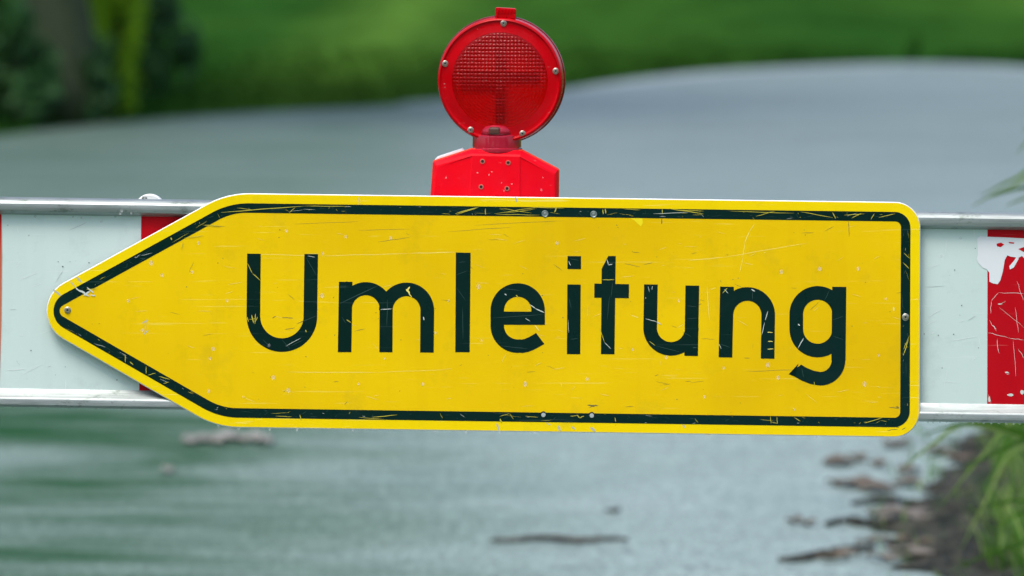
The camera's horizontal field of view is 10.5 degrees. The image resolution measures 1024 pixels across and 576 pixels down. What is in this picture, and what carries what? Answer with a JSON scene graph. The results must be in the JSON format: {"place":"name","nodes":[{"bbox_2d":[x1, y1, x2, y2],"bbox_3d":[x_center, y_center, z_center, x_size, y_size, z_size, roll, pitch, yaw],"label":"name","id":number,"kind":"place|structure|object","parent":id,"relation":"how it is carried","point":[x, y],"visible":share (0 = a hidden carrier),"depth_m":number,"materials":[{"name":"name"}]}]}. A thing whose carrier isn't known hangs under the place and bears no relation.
{"place":"outdoors","nodes":[
{"label":"outdoors","id":0,"kind":"place"},
{"bbox_2d":[0,66,1023,575],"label":"road","id":1,"kind":"structure","parent":0,"point":[92,492],"depth_m":15.48,"materials":[{"name":"grey asphalt"}]},
{"bbox_2d":[161,465,173,472],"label":"fallen leaf","id":2,"kind":"object","parent":1,"relation":"on","point":[168,469],"visible":1,"depth_m":14.79,"materials":[{"name":"plant"}]},
{"bbox_2d":[181,434,203,441],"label":"fallen leaf","id":3,"kind":"object","parent":1,"relation":"on","point":[188,438],"visible":1,"depth_m":15.59,"materials":[{"name":"plant"}]},
{"bbox_2d":[195,433,216,440],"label":"fallen leaf","id":4,"kind":"object","parent":1,"relation":"on","point":[205,436],"visible":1,"depth_m":15.63,"materials":[{"name":"brown plant"}]},
{"bbox_2d":[208,436,224,442],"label":"fallen leaf","id":5,"kind":"object","parent":1,"relation":"on","point":[216,439],"visible":1,"depth_m":15.55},
{"bbox_2d":[216,429,236,438],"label":"fallen leaf","id":6,"kind":"object","parent":1,"relation":"on","point":[226,433],"visible":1,"depth_m":15.70,"materials":[{"name":"plant"}]},
{"bbox_2d":[230,433,249,440],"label":"fallen leaf","id":7,"kind":"object","parent":1,"relation":"on","point":[238,436],"visible":1,"depth_m":15.61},
{"bbox_2d":[242,430,263,438],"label":"fallen leaf","id":8,"kind":"object","parent":1,"relation":"on","point":[254,433],"visible":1,"depth_m":15.67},
{"bbox_2d":[252,434,274,441],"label":"fallen leaf","id":9,"kind":"object","parent":1,"relation":"on","point":[266,437],"visible":1,"depth_m":15.57,"materials":[{"name":"brown plant"}]},
{"bbox_2d":[490,535,628,543],"bbox_3d":[0.113,0.595,13.245,0.328,0.017,0.061,0,4,0],"label":"twig","id":10,"kind":"object","parent":1,"relation":"on","point":[560,538],"visible":1,"depth_m":13.23,"materials":[{"name":"wood"}]},
{"bbox_2d":[397,63,1023,103],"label":"road edging","id":11,"kind":"object","parent":1,"relation":"on","point":[665,78],"visible":0.87,"depth_m":44.05,"materials":[{"name":"grey concrete"}]},
{"bbox_2d":[785,515,802,522],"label":"fallen leaf","id":12,"kind":"object","parent":1,"relation":"on","point":[794,519],"visible":1,"depth_m":13.63,"materials":[{"name":"plant"}]},
{"bbox_2d":[799,518,817,525],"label":"fallen leaf","id":13,"kind":"object","parent":1,"relation":"on","point":[809,521],"visible":1,"depth_m":13.58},
{"bbox_2d":[778,544,875,561],"bbox_3d":[0.738,0.616,12.996,0.036,0.023,0.342,4,6,42],"label":"branch","id":14,"kind":"object","parent":1,"relation":"on","point":[808,556],"visible":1,"depth_m":12.95,"materials":[{"name":"brown plant"}]},
{"bbox_2d":[816,552,848,558],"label":"fallen leaf","id":15,"kind":"object","parent":1,"relation":"on","point":[835,555],"visible":1,"depth_m":12.90,"materials":[{"name":"plant"}]},
{"bbox_2d":[826,478,845,484],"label":"fallen leaf","id":16,"kind":"object","parent":1,"relation":"on","point":[834,481],"visible":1,"depth_m":14.47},
{"bbox_2d":[823,454,854,462],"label":"fallen leaf","id":17,"kind":"object","parent":1,"relation":"on","point":[835,458],"visible":1,"depth_m":15.02,"materials":[{"name":"plant"}]},
{"bbox_2d":[823,548,860,555],"bbox_3d":[0.760,0.614,12.977,0.101,0.017,0.043,0,4,0],"label":"bark piece","id":18,"kind":"object","parent":1,"relation":"on","point":[847,551],"visible":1,"depth_m":12.97,"materials":[{"name":"brown plant"}]},
{"bbox_2d":[832,475,876,483],"bbox_3d":[0.889,0.500,14.482,0.130,0.017,0.124,-3,5,-36],"label":"fallen leaf","id":19,"kind":"object","parent":1,"relation":"on","point":[861,479],"visible":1,"depth_m":14.50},
{"bbox_2d":[847,452,868,459],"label":"fallen leaf","id":20,"kind":"object","parent":1,"relation":"on","point":[861,455],"visible":1,"depth_m":15.11,"materials":[{"name":"plant"}]},
{"bbox_2d":[855,535,886,542],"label":"fallen leaf","id":21,"kind":"object","parent":1,"relation":"on","point":[871,539],"visible":1,"depth_m":13.21,"materials":[{"name":"grey plant"}]},
{"bbox_2d":[824,514,918,527],"bbox_3d":[0.928,0.568,13.599,0.303,0.028,0.157,2,5,22],"label":"branch","id":22,"kind":"object","parent":1,"relation":"on","point":[867,522],"visible":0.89,"depth_m":13.58,"materials":[{"name":"brown plant"}]},
{"bbox_2d":[857,481,896,489],"bbox_3d":[0.940,0.509,14.363,0.104,0.017,0.110,3,6,39],"label":"fallen leaf","id":23,"kind":"object","parent":1,"relation":"on","point":[879,484],"visible":1,"depth_m":14.37,"materials":[{"name":"plant"}]},
{"bbox_2d":[869,458,887,465],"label":"fallen leaf","id":24,"kind":"object","parent":1,"relation":"on","point":[879,461],"visible":0.98,"depth_m":14.95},
{"bbox_2d":[865,552,901,559],"bbox_3d":[0.859,0.620,12.905,0.084,0.018,0.052,0,4,0],"label":"bark piece","id":25,"kind":"object","parent":1,"relation":"on","point":[887,556],"visible":1,"depth_m":12.90,"materials":[{"name":"brown plant"}]},
{"bbox_2d":[881,438,911,445],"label":"fallen leaf","id":26,"kind":"object","parent":1,"relation":"on","point":[895,442],"visible":1,"depth_m":15.49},
{"bbox_2d":[882,535,910,539],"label":"fallen leaf","id":27,"kind":"object","parent":1,"relation":"on","point":[899,537],"visible":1,"depth_m":13.24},
{"bbox_2d":[896,463,921,471],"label":"fallen leaf","id":28,"kind":"object","parent":1,"relation":"on","point":[908,467],"visible":0.94,"depth_m":14.78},
{"bbox_2d":[893,476,925,484],"bbox_3d":[1.031,0.501,14.482,0.084,0.017,0.089,3,5,31],"label":"fallen leaf","id":29,"kind":"object","parent":1,"relation":"on","point":[908,479],"visible":1,"depth_m":14.48,"materials":[{"name":"brown plant"}]},
{"bbox_2d":[924,446,951,452],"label":"fallen leaf","id":30,"kind":"object","parent":1,"relation":"on","point":[943,449],"visible":0.84,"depth_m":15.26,"materials":[{"name":"plant"}]},
{"bbox_2d":[945,452,976,458],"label":"fallen leaf","id":31,"kind":"object","parent":1,"relation":"on","point":[960,456],"visible":0.98,"depth_m":15.12,"materials":[{"name":"plant"}]},
{"bbox_2d":[0,194,1023,422],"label":"barrier board","id":32,"kind":"object","parent":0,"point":[971,316],"visible":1,"depth_m":8.04,"materials":[{"name":"metal"}]},
{"bbox_2d":[46,193,919,436],"bbox_3d":[-0.041,0.040,8.026,1.257,0.353,0.008,0,4,0],"label":"detour sign","id":33,"kind":"object","parent":32,"relation":"attached to","point":[708,317],"visible":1,"depth_m":8.03,"materials":[{"name":"yellow metal"}]},
{"bbox_2d":[430,7,565,196],"bbox_3d":[-0.021,-0.226,8.063,0.197,0.359,0.096,0,4,0],"label":"warning lamp","id":34,"kind":"object","parent":32,"relation":"attached to","point":[501,79],"visible":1,"depth_m":8.02,"materials":[{"name":"red plastic"}]},
{"bbox_2d":[489,127,499,134],"bbox_3d":[-0.025,-0.226,8.025,0.017,0.011,0.015,0,4,0],"label":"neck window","id":35,"kind":"structure","parent":34,"relation":"in","point":[492,130],"depth_m":8.02,"materials":[{"name":"brown"}]},
{"bbox_2d":[0,0,1023,135],"bbox_3d":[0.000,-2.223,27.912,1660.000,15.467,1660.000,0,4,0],"label":"meadow","id":36,"kind":"structure","parent":0,"point":[878,27],"depth_m":58.13,"materials":[{"name":"green plant"}]},
{"bbox_2d":[0,0,18,95],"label":"shrub","id":37,"kind":"object","parent":36,"relation":"on","point":[7,76],"visible":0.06,"depth_m":37.64,"materials":[{"name":"green plant"}]},
{"bbox_2d":[0,0,64,127],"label":"shrub","id":38,"kind":"object","parent":36,"relation":"on","point":[35,82],"visible":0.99,"depth_m":34.63,"materials":[{"name":"green plant"}]},
{"bbox_2d":[17,0,106,126],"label":"tree","id":39,"kind":"object","parent":36,"relation":"on","point":[66,27],"visible":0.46,"depth_m":35.10,"materials":[{"name":"brown plant"}]},
{"bbox_2d":[76,34,120,124],"bbox_3d":[-2.704,-1.333,35.271,0.469,0.632,0.501,0,4,0],"label":"shrub","id":40,"kind":"object","parent":36,"relation":"on","point":[94,70],"visible":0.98,"depth_m":35.14,"materials":[{"name":"green plant"}]},
{"bbox_2d":[89,0,151,117],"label":"sapling","id":41,"kind":"object","parent":36,"relation":"on","point":[119,21],"visible":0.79,"depth_m":35.96,"materials":[{"name":"green plant"}]},
{"bbox_2d":[133,0,204,105],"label":"shrub","id":42,"kind":"object","parent":36,"relation":"on","point":[154,69],"visible":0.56,"depth_m":37.59,"materials":[{"name":"green plant"}]},
{"bbox_2d":[605,508,620,512],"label":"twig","id":43,"kind":"object","parent":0,"point":[613,510],"visible":1,"depth_m":13.84,"materials":[{"name":"grey wood"}]},
{"bbox_2d":[869,422,1023,575],"bbox_3d":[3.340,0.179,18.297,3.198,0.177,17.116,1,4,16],"label":"soil verge","id":44,"kind":"structure","parent":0,"point":[948,544],"depth_m":13.44,"materials":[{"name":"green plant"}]},
{"bbox_2d":[866,505,913,513],"bbox_3d":[0.944,0.550,13.823,0.117,0.018,0.113,2,5,26],"label":"bark piece","id":45,"kind":"object","parent":44,"relation":"on","point":[892,507],"visible":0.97,"depth_m":13.83,"materials":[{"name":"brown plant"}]},
{"bbox_2d":[851,495,938,504],"bbox_3d":[0.963,0.534,14.047,0.225,0.023,0.075,0,4,0],"label":"branch","id":46,"kind":"object","parent":44,"relation":"on","point":[889,499],"visible":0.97,"depth_m":14.04,"materials":[{"name":"brown plant"}]},
{"bbox_2d":[879,512,926,517],"bbox_3d":[0.959,0.560,13.688,0.118,0.017,0.072,0,4,0],"label":"bark piece","id":47,"kind":"object","parent":44,"relation":"on","point":[916,514],"visible":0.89,"depth_m":13.70,"materials":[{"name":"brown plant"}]},
{"bbox_2d":[881,508,928,513],"bbox_3d":[0.996,0.554,13.769,0.144,0.017,0.133,-3,5,-32],"label":"bark piece","id":48,"kind":"object","parent":44,"relation":"on","point":[917,510],"visible":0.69,"depth_m":13.80,"materials":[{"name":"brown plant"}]},
{"bbox_2d":[887,545,929,551],"bbox_3d":[0.926,0.610,13.050,0.102,0.019,0.070,0,4,0],"label":"bark piece","id":49,"kind":"object","parent":44,"relation":"on","point":[903,548],"visible":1,"depth_m":13.04,"materials":[{"name":"brown plant"}]},
{"bbox_2d":[894,548,939,555],"bbox_3d":[0.940,0.615,12.953,0.110,0.017,0.061,0,4,0],"label":"bark piece","id":50,"kind":"object","parent":44,"relation":"on","point":[919,551],"visible":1,"depth_m":12.95,"materials":[{"name":"brown plant"}]},
{"bbox_2d":[908,514,933,519],"bbox_3d":[1.025,0.564,13.635,0.154,0.016,0.100,0,4,0],"label":"bark piece","id":51,"kind":"object","parent":44,"relation":"on","point":[931,515],"visible":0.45,"depth_m":13.66,"materials":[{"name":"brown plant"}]},
{"bbox_2d":[927,482,961,488],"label":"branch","id":52,"kind":"object","parent":44,"relation":"on","point":[935,485],"visible":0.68,"depth_m":14.38,"materials":[{"name":"brown plant"}]},
{"bbox_2d":[900,130,1023,572],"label":"tall grass","id":53,"kind":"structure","parent":44,"relation":"on","point":[1000,429],"depth_m":11.62,"materials":[{"name":"green plant"}]}
]}

